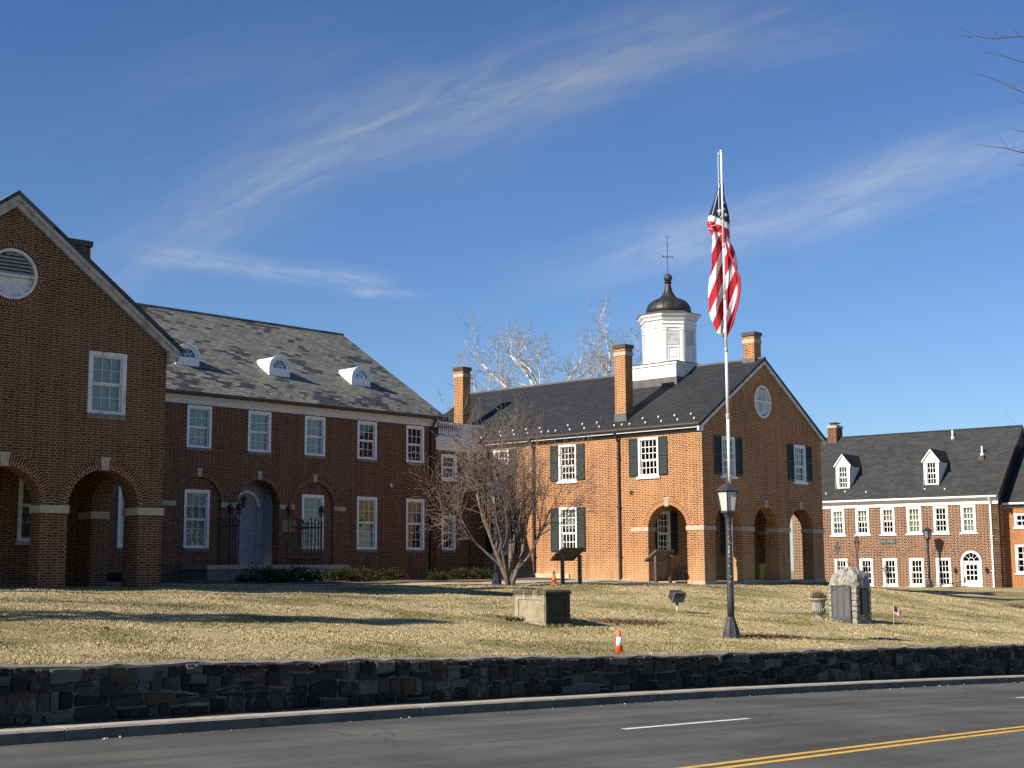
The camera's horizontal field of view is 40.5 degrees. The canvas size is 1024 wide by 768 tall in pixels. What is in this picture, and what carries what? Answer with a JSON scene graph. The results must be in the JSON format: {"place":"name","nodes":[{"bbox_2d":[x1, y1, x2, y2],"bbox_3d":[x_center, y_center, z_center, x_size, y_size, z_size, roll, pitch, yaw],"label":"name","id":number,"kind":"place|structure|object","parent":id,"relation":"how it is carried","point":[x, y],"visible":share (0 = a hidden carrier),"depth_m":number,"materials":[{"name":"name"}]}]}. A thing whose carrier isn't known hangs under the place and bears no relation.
{"place":"outdoors","nodes":[
{"label":"outdoors","id":0,"kind":"place"},
{"bbox_2d":[264,579,627,584],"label":"path","id":1,"kind":"structure","parent":0,"point":[533,581],"depth_m":52.60,"materials":[{"name":"concrete"}]},
{"bbox_2d":[0,682,1023,767],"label":"road","id":2,"kind":"structure","parent":0,"point":[594,736],"depth_m":18.63,"materials":[{"name":"grey asphalt"}]},
{"bbox_2d":[0,675,1023,745],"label":"kerb","id":3,"kind":"structure","parent":2,"relation":"on","point":[30,735],"depth_m":21.77,"materials":[{"name":"concrete"}]},
{"bbox_2d":[622,718,749,728],"bbox_3d":[2.723,5.217,21.305,0.120,0.100,3.180,-8,-10,44],"label":"lane marking","id":4,"kind":"object","parent":2,"relation":"on","point":[684,723],"visible":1,"depth_m":21.27,"materials":[{"name":"white paint"}]},
{"bbox_2d":[680,726,1023,767],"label":"line","id":5,"kind":"object","parent":2,"relation":"on","point":[842,748],"visible":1,"depth_m":17.94,"materials":[{"name":"yellow paint"}]},
{"bbox_2d":[717,729,1023,767],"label":"line","id":6,"kind":"object","parent":2,"relation":"on","point":[863,749],"visible":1,"depth_m":17.74,"materials":[{"name":"yellow paint"}]},
{"bbox_2d":[0,571,1023,663],"bbox_3d":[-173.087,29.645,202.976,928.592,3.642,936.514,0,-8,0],"label":"lawn","id":7,"kind":"structure","parent":0,"point":[1013,595],"depth_m":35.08,"materials":[{"name":"beige plant"}]},
{"bbox_2d":[0,190,184,588],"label":"gabled pavilion","id":8,"kind":"structure","parent":7,"relation":"on","point":[90,349],"depth_m":36.46,"materials":[{"name":"brick"}]},
{"bbox_2d":[15,478,30,544],"bbox_3d":[-13.547,3.474,39.385,1.130,2.186,0.210,6,-10,-42],"label":"window","id":9,"kind":"structure","parent":8,"relation":"in","point":[19,541],"depth_m":39.02,"materials":[{"name":"white paint"}]},
{"bbox_2d":[87,350,126,420],"bbox_3d":[-10.788,0.059,36.827,1.080,1.796,0.240,6,-10,-42],"label":"window","id":10,"kind":"structure","parent":8,"relation":"in","point":[106,396],"depth_m":36.90,"materials":[{"name":"white paint"}]},
{"bbox_2d":[106,303,447,581],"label":"brick hall","id":11,"kind":"structure","parent":7,"relation":"on","point":[266,423],"depth_m":57.60,"materials":[{"name":"red brick"}]},
{"bbox_2d":[117,486,123,550],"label":"window","id":12,"kind":"structure","parent":11,"relation":"in","point":[120,521],"depth_m":50.72,"materials":[{"name":"white paint"}]},
{"bbox_2d":[183,489,209,551],"bbox_3d":[-12.142,5.239,53.163,0.251,2.358,1.139,-8,-10,43],"label":"window","id":13,"kind":"structure","parent":11,"relation":"in","point":[196,527],"depth_m":53.27,"materials":[{"name":"white paint"}]},
{"bbox_2d":[186,405,211,451],"bbox_3d":[-12.125,1.715,53.538,0.251,1.751,1.118,-8,-10,43],"label":"window","id":14,"kind":"structure","parent":11,"relation":"in","point":[198,435],"depth_m":53.63,"materials":[{"name":"white paint"}]},
{"bbox_2d":[221,499,242,564],"bbox_3d":[-10.665,5.649,52.794,0.532,2.466,1.285,4,-8,-27],"label":"iron fence","id":15,"kind":"object","parent":11,"relation":"on","point":[237,525],"visible":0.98,"depth_m":52.62,"materials":[{"name":"black metal"}]},
{"bbox_2d":[247,410,270,455],"bbox_3d":[-10.167,1.972,55.554,0.251,1.751,1.118,-8,-10,43],"label":"window","id":16,"kind":"structure","parent":11,"relation":"in","point":[259,430],"depth_m":55.65,"materials":[{"name":"white paint"}]},
{"bbox_2d":[286,502,323,564],"bbox_3d":[-8.132,5.942,55.099,1.270,2.466,2.377,-1,-8,4],"label":"iron fence","id":17,"kind":"object","parent":11,"relation":"on","point":[289,509],"visible":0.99,"depth_m":54.96,"materials":[{"name":"black metal"}]},
{"bbox_2d":[301,494,323,551],"bbox_3d":[-8.270,5.748,57.151,0.251,2.358,1.139,-8,-10,43],"label":"window","id":18,"kind":"structure","parent":11,"relation":"in","point":[311,504],"depth_m":57.27,"materials":[{"name":"white paint"}]},
{"bbox_2d":[304,416,325,458],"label":"window","id":19,"kind":"structure","parent":11,"relation":"in","point":[314,444],"depth_m":57.64,"materials":[{"name":"white paint"}]},
{"bbox_2d":[356,496,376,551],"bbox_3d":[-6.241,5.993,59.112,0.251,2.347,1.118,-8,-10,43],"label":"window","id":20,"kind":"structure","parent":11,"relation":"in","point":[366,537],"depth_m":59.23,"materials":[{"name":"white paint"}]},
{"bbox_2d":[357,420,376,462],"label":"window","id":21,"kind":"structure","parent":11,"relation":"in","point":[373,459],"depth_m":59.61,"materials":[{"name":"white paint"}]},
{"bbox_2d":[406,425,423,465],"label":"window","id":22,"kind":"structure","parent":11,"relation":"in","point":[421,446],"depth_m":61.59,"materials":[{"name":"white paint"}]},
{"bbox_2d":[406,499,424,552],"bbox_3d":[-4.323,6.245,61.086,0.251,2.347,1.087,-8,-10,43],"label":"window","id":23,"kind":"structure","parent":11,"relation":"in","point":[412,505],"depth_m":61.22,"materials":[{"name":"white paint"}]},
{"bbox_2d":[160,577,565,583],"bbox_3d":[-4.951,7.855,55.481,6.450,0.136,19.800,-8,-10,43],"label":"planting bed","id":24,"kind":"object","parent":7,"relation":"on","point":[423,580],"visible":0.56,"depth_m":52.46,"materials":[{"name":"brown soil"}]},
{"bbox_2d":[234,562,287,583],"bbox_3d":[-8.943,6.739,49.467,2.155,1.002,1.459,-2,-8,11],"label":"shrub","id":25,"kind":"object","parent":24,"relation":"on","point":[266,576],"visible":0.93,"depth_m":49.26,"materials":[{"name":"green plant"}]},
{"bbox_2d":[276,564,327,582],"bbox_3d":[-7.816,6.915,50.452,2.248,0.849,1.668,0,-8,0],"label":"shrub","id":26,"kind":"object","parent":24,"relation":"on","point":[302,576],"visible":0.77,"depth_m":50.26,"materials":[{"name":"green plant"}]},
{"bbox_2d":[312,564,362,581],"bbox_3d":[-6.613,7.172,52.333,1.960,0.798,1.618,0,-8,0],"label":"shrub","id":27,"kind":"object","parent":24,"relation":"on","point":[341,574],"visible":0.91,"depth_m":51.90,"materials":[{"name":"green plant"}]},
{"bbox_2d":[349,565,383,581],"bbox_3d":[-5.746,7.326,53.278,1.722,0.816,1.390,0,-8,0],"label":"shrub","id":28,"kind":"object","parent":24,"relation":"on","point":[373,576],"visible":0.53,"depth_m":53.11,"materials":[{"name":"green plant"}]},
{"bbox_2d":[381,565,407,579],"bbox_3d":[-4.775,7.655,55.701,1.309,0.739,1.192,0,-8,0],"label":"shrub","id":29,"kind":"object","parent":24,"relation":"on","point":[392,575],"visible":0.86,"depth_m":55.61,"materials":[{"name":"green plant"}]},
{"bbox_2d":[421,568,450,580],"bbox_3d":[-3.170,7.960,57.488,1.335,0.717,1.278,0,-8,0],"label":"shrub","id":30,"kind":"object","parent":24,"relation":"on","point":[438,576],"visible":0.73,"depth_m":57.26,"materials":[{"name":"green plant"}]},
{"bbox_2d":[447,567,480,579],"bbox_3d":[-2.069,8.064,58.665,1.349,0.718,1.404,7,-10,-42],"label":"shrub","id":31,"kind":"object","parent":24,"relation":"on","point":[462,574],"visible":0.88,"depth_m":58.53,"materials":[{"name":"green plant"}]},
{"bbox_2d":[469,567,493,578],"bbox_3d":[-1.371,8.171,59.653,1.313,0.751,1.376,0,-8,0],"label":"shrub","id":32,"kind":"object","parent":24,"relation":"on","point":[484,574],"visible":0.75,"depth_m":59.44,"materials":[{"name":"green plant"}]},
{"bbox_2d":[436,421,483,577],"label":"link building","id":33,"kind":"structure","parent":7,"relation":"on","point":[464,552],"depth_m":63.90,"materials":[{"name":"brick"}]},
{"bbox_2d":[441,515,455,551],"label":"window","id":34,"kind":"structure","parent":33,"relation":"in","point":[453,546],"depth_m":63.36,"materials":[{"name":"white paint"}]},
{"bbox_2d":[441,454,456,481],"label":"window","id":35,"kind":"structure","parent":33,"relation":"in","point":[454,467],"depth_m":63.76,"materials":[{"name":"white paint"}]},
{"bbox_2d":[491,489,502,584],"bbox_3d":[-0.572,5.555,51.215,0.594,3.750,0.606,0,-8,0],"label":"street lamp","id":36,"kind":"object","parent":7,"relation":"on","point":[496,579],"visible":0.54,"depth_m":51.13,"materials":[{"name":"black metal"}]},
{"bbox_2d":[0,579,1011,659],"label":"fallen leaves","id":37,"kind":"object","parent":7,"relation":"on","point":[650,623],"visible":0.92,"depth_m":34.66,"materials":[{"name":"brown plant"}]},
{"bbox_2d":[408,384,612,585],"bbox_3d":[0.086,3.654,49.885,6.807,7.354,6.174,7,-11,-44],"label":"bare tree","id":38,"kind":"object","parent":7,"relation":"on","point":[511,576],"visible":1,"depth_m":49.92,"materials":[{"name":"grey plant"}]},
{"bbox_2d":[0,643,1023,726],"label":"stone wall","id":39,"kind":"structure","parent":7,"relation":"on","point":[44,693],"depth_m":22.60,"materials":[{"name":"grey stone"}]},
{"bbox_2d":[501,615,522,621],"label":"weed clump","id":40,"kind":"object","parent":7,"relation":"on","point":[516,618],"visible":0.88,"depth_m":33.40,"materials":[{"name":"green plant"}]},
{"bbox_2d":[446,301,614,393],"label":"bare tree","id":41,"kind":"object","parent":7,"relation":"on","point":[501,381],"visible":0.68,"depth_m":99.47,"materials":[{"name":"white plant"}]},
{"bbox_2d":[512,589,571,626],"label":"stone plinth","id":42,"kind":"structure","parent":7,"relation":"on","point":[544,607],"depth_m":33.14,"materials":[{"name":"beige stone"}]},
{"bbox_2d":[551,571,557,584],"bbox_3d":[1.536,7.059,50.509,0.243,0.500,0.243,0,-8,0],"label":"traffic cone","id":43,"kind":"object","parent":7,"relation":"on","point":[554,582],"visible":1,"depth_m":50.44,"materials":[{"name":"orange plastic"}]},
{"bbox_2d":[550,547,584,583],"bbox_3d":[2.102,6.874,52.240,0.640,1.400,1.340,-7,-10,42],"label":"wayside sign","id":44,"kind":"object","parent":7,"relation":"on","point":[562,554],"visible":0.88,"depth_m":52.23,"materials":[{"name":"black metal"}]},
{"bbox_2d":[541,292,642,379],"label":"bare tree","id":45,"kind":"object","parent":7,"relation":"on","point":[600,350],"visible":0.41,"depth_m":101.88,"materials":[{"name":"white plant"}]},
{"bbox_2d":[615,630,624,652],"bbox_3d":[2.136,5.143,27.663,0.226,0.465,0.226,0,-8,0],"label":"traffic cone","id":46,"kind":"object","parent":7,"relation":"on","point":[619,647],"visible":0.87,"depth_m":27.61,"materials":[{"name":"orange plastic"}]},
{"bbox_2d":[436,235,826,584],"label":"brick courthouse","id":47,"kind":"structure","parent":7,"relation":"on","point":[659,438],"depth_m":61.10,"materials":[{"name":"orange brick"}]},
{"bbox_2d":[491,511,508,554],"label":"window","id":48,"kind":"structure","parent":47,"relation":"in","point":[506,548],"depth_m":64.22,"materials":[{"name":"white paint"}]},
{"bbox_2d":[493,449,507,487],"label":"window","id":49,"kind":"structure","parent":47,"relation":"in","point":[498,485],"depth_m":64.79,"materials":[{"name":"white paint"}]},
{"bbox_2d":[557,444,577,483],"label":"window","id":50,"kind":"structure","parent":47,"relation":"in","point":[560,457],"depth_m":62.06,"materials":[{"name":"white paint"}]},
{"bbox_2d":[559,507,576,549],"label":"window","id":51,"kind":"structure","parent":47,"relation":"in","point":[573,521],"depth_m":61.73,"materials":[{"name":"white paint"}]},
{"bbox_2d":[636,437,659,478],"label":"window","id":52,"kind":"structure","parent":47,"relation":"in","point":[640,462],"depth_m":59.05,"materials":[{"name":"white paint"}]},
{"bbox_2d":[657,511,672,557],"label":"window","id":53,"kind":"structure","parent":47,"relation":"in","point":[661,520],"depth_m":60.26,"materials":[{"name":"white paint"}]},
{"bbox_2d":[721,436,737,478],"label":"window","id":54,"kind":"structure","parent":47,"relation":"in","point":[724,438],"depth_m":58.74,"materials":[{"name":"white paint"}]},
{"bbox_2d":[755,564,765,579],"bbox_3d":[11.431,8.725,64.438,0.580,0.730,0.580,-7,-10,42],"label":"waste bin","id":55,"kind":"object","parent":47,"relation":"on","point":[760,571],"visible":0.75,"depth_m":64.21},
{"bbox_2d":[793,444,807,484],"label":"window","id":56,"kind":"structure","parent":47,"relation":"in","point":[799,456],"depth_m":63.01,"materials":[{"name":"white paint"}]},
{"bbox_2d":[644,549,674,582],"bbox_3d":[6.037,7.479,56.704,0.640,1.400,1.340,-7,-10,40],"label":"wayside sign","id":57,"kind":"object","parent":7,"relation":"on","point":[656,556],"visible":0.9,"depth_m":56.66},
{"bbox_2d":[668,590,685,612],"bbox_3d":[4.808,6.342,40.403,0.420,0.670,0.380,4,-9,-28],"label":"floodlight","id":58,"kind":"object","parent":7,"relation":"on","point":[677,597],"visible":0.93,"depth_m":40.33,"materials":[{"name":"plastic"}]},
{"bbox_2d":[717,150,734,611],"bbox_3d":[6.634,-0.242,42.960,0.205,14.462,0.155,0,-8,0],"label":"flagpole","id":59,"kind":"object","parent":7,"relation":"on","point":[726,380],"visible":0.7,"depth_m":43.04,"materials":[{"name":"white metal"}]},
{"bbox_2d":[707,180,740,336],"bbox_3d":[6.668,-3.975,43.675,1.020,5.027,0.605,0,-8,0],"label":"flag","id":60,"kind":"object","parent":59,"relation":"attached to","point":[715,288],"visible":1,"depth_m":43.59,"materials":[{"name":"fabric"}]},
{"bbox_2d":[715,473,739,638],"bbox_3d":[5.322,4.176,33.942,0.640,4.040,0.653,0,-8,0],"label":"street lamp","id":61,"kind":"object","parent":7,"relation":"on","point":[727,493],"visible":0.99,"depth_m":33.89,"materials":[{"name":"metal"}]},
{"bbox_2d":[809,598,827,618],"bbox_3d":[9.335,6.852,42.209,0.570,0.655,0.570,0,-8,0],"label":"stone urn","id":62,"kind":"object","parent":7,"relation":"on","point":[818,610],"visible":0.98,"depth_m":42.06,"materials":[{"name":"white stone"}]},
{"bbox_2d":[810,590,827,597],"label":"dried plant","id":63,"kind":"object","parent":62,"relation":"in","point":[816,594],"visible":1,"depth_m":42.16,"materials":[{"name":"brown plant"}]},
{"bbox_2d":[834,540,839,569],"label":"lantern post","id":64,"kind":"object","parent":7,"relation":"on","point":[837,555],"visible":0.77,"depth_m":87.86,"materials":[{"name":"black metal"}]},
{"bbox_2d":[828,567,871,624],"bbox_3d":[10.232,6.419,41.992,0.968,1.745,1.068,7,-11,-45],"label":"stone monument","id":65,"kind":"object","parent":7,"relation":"on","point":[849,589],"visible":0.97,"depth_m":41.64,"materials":[{"name":"grey stone"}]},
{"bbox_2d":[846,535,859,567],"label":"lantern post","id":66,"kind":"object","parent":7,"relation":"on","point":[856,550],"visible":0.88,"depth_m":86.88,"materials":[{"name":"black metal"}]},
{"bbox_2d":[894,606,901,619],"bbox_3d":[11.668,6.988,41.937,0.276,0.661,0.038,0,-8,-5],"label":"grave flag","id":67,"kind":"object","parent":7,"relation":"on","point":[897,612],"visible":0.98,"depth_m":41.95,"materials":[{"name":"fabric"}]},
{"bbox_2d":[792,422,1023,587],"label":"brick annex","id":68,"kind":"object","parent":7,"relation":"on","point":[949,488],"visible":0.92,"depth_m":88.63,"materials":[{"name":"red brick"}]},
{"bbox_2d":[830,509,845,536],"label":"window","id":69,"kind":"structure","parent":68,"relation":"in","point":[838,514],"depth_m":90.83,"materials":[{"name":"white paint"}]},
{"bbox_2d":[835,559,847,572],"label":"window","id":70,"kind":"structure","parent":68,"relation":"in","point":[840,560],"depth_m":90.37,"materials":[{"name":"white paint"}]},
{"bbox_2d":[837,466,848,488],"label":"window","id":71,"kind":"structure","parent":68,"relation":"in","point":[839,481],"depth_m":91.57,"materials":[{"name":"white paint"}]},
{"bbox_2d":[854,508,870,535],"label":"window","id":72,"kind":"structure","parent":68,"relation":"in","point":[861,515],"depth_m":89.79,"materials":[{"name":"white paint"}]},
{"bbox_2d":[859,559,873,584],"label":"window","id":73,"kind":"structure","parent":68,"relation":"in","point":[861,560],"depth_m":89.16,"materials":[{"name":"white paint"}]},
{"bbox_2d":[880,540,895,542],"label":"wall sign","id":74,"kind":"object","parent":68,"relation":"attached to","point":[887,541],"visible":1,"depth_m":88.46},
{"bbox_2d":[880,507,896,535],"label":"window","id":75,"kind":"structure","parent":68,"relation":"in","point":[886,513],"depth_m":88.75,"materials":[{"name":"white paint"}]},
{"bbox_2d":[883,558,898,586],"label":"window","id":76,"kind":"structure","parent":68,"relation":"in","point":[885,572],"depth_m":88.25,"materials":[{"name":"white paint"}]},
{"bbox_2d":[906,507,923,534],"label":"window","id":77,"kind":"structure","parent":68,"relation":"in","point":[914,523],"depth_m":87.71,"materials":[{"name":"white paint"}]},
{"bbox_2d":[909,558,924,586],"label":"window","id":78,"kind":"structure","parent":68,"relation":"in","point":[911,560],"depth_m":87.20,"materials":[{"name":"white paint"}]},
{"bbox_2d":[925,461,936,484],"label":"window","id":79,"kind":"structure","parent":68,"relation":"in","point":[926,463],"depth_m":87.90,"materials":[{"name":"white paint"}]},
{"bbox_2d":[932,506,949,534],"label":"window","id":80,"kind":"structure","parent":68,"relation":"in","point":[936,532],"depth_m":86.59,"materials":[{"name":"white paint"}]},
{"bbox_2d":[936,558,951,586],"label":"window","id":81,"kind":"structure","parent":68,"relation":"in","point":[938,572],"depth_m":86.16,"materials":[{"name":"white paint"}]},
{"bbox_2d":[960,505,977,533],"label":"window","id":82,"kind":"structure","parent":68,"relation":"in","point":[968,514],"depth_m":85.62,"materials":[{"name":"white paint"}]},
{"bbox_2d":[963,563,980,586],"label":"door","id":83,"kind":"structure","parent":68,"relation":"in","point":[971,583],"depth_m":85.08,"materials":[{"name":"white paint"}]},
{"bbox_2d":[922,526,932,586],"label":"street lamp","id":84,"kind":"object","parent":7,"relation":"on","point":[927,531],"visible":0.95,"depth_m":85.69,"materials":[{"name":"black metal"}]},
{"bbox_2d":[925,582,968,587],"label":"handrail","id":85,"kind":"object","parent":7,"relation":"on","point":[964,586],"visible":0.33,"depth_m":83.67,"materials":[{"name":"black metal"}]},
{"bbox_2d":[947,22,1023,164],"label":"bare tree","id":86,"kind":"object","parent":7,"relation":"on","point":[997,80],"visible":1,"depth_m":42.36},
{"bbox_2d":[1000,602,1023,608],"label":"weed clump","id":87,"kind":"object","parent":7,"relation":"on","point":[1017,605],"visible":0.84,"depth_m":60.51,"materials":[{"name":"brown plant"}]},
{"bbox_2d":[1002,446,1023,587],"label":"side annex","id":88,"kind":"object","parent":7,"relation":"on","point":[1014,535],"visible":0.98,"depth_m":84.74,"materials":[{"name":"brick"}]},
{"bbox_2d":[1013,513,1023,528],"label":"window","id":89,"kind":"structure","parent":88,"relation":"in","point":[1017,526],"depth_m":84.63,"materials":[{"name":"white paint"}]},
{"bbox_2d":[1015,545,1023,574],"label":"window","id":90,"kind":"structure","parent":88,"relation":"in","point":[1018,572],"depth_m":84.38,"materials":[{"name":"white paint"}]},
{"bbox_2d":[0,674,1023,728],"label":"verge","id":91,"kind":"structure","parent":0,"point":[188,716],"depth_m":22.00,"materials":[{"name":"grey concrete"}]},
{"bbox_2d":[0,0,1023,570],"label":"sky","id":92,"kind":"structure","parent":0,"point":[370,172],"materials":[{"name":"blue"}]},
{"bbox_2d":[565,579,693,584],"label":"path","id":93,"kind":"structure","parent":0,"point":[638,581],"depth_m":56.38,"materials":[{"name":"concrete"}]}
]}

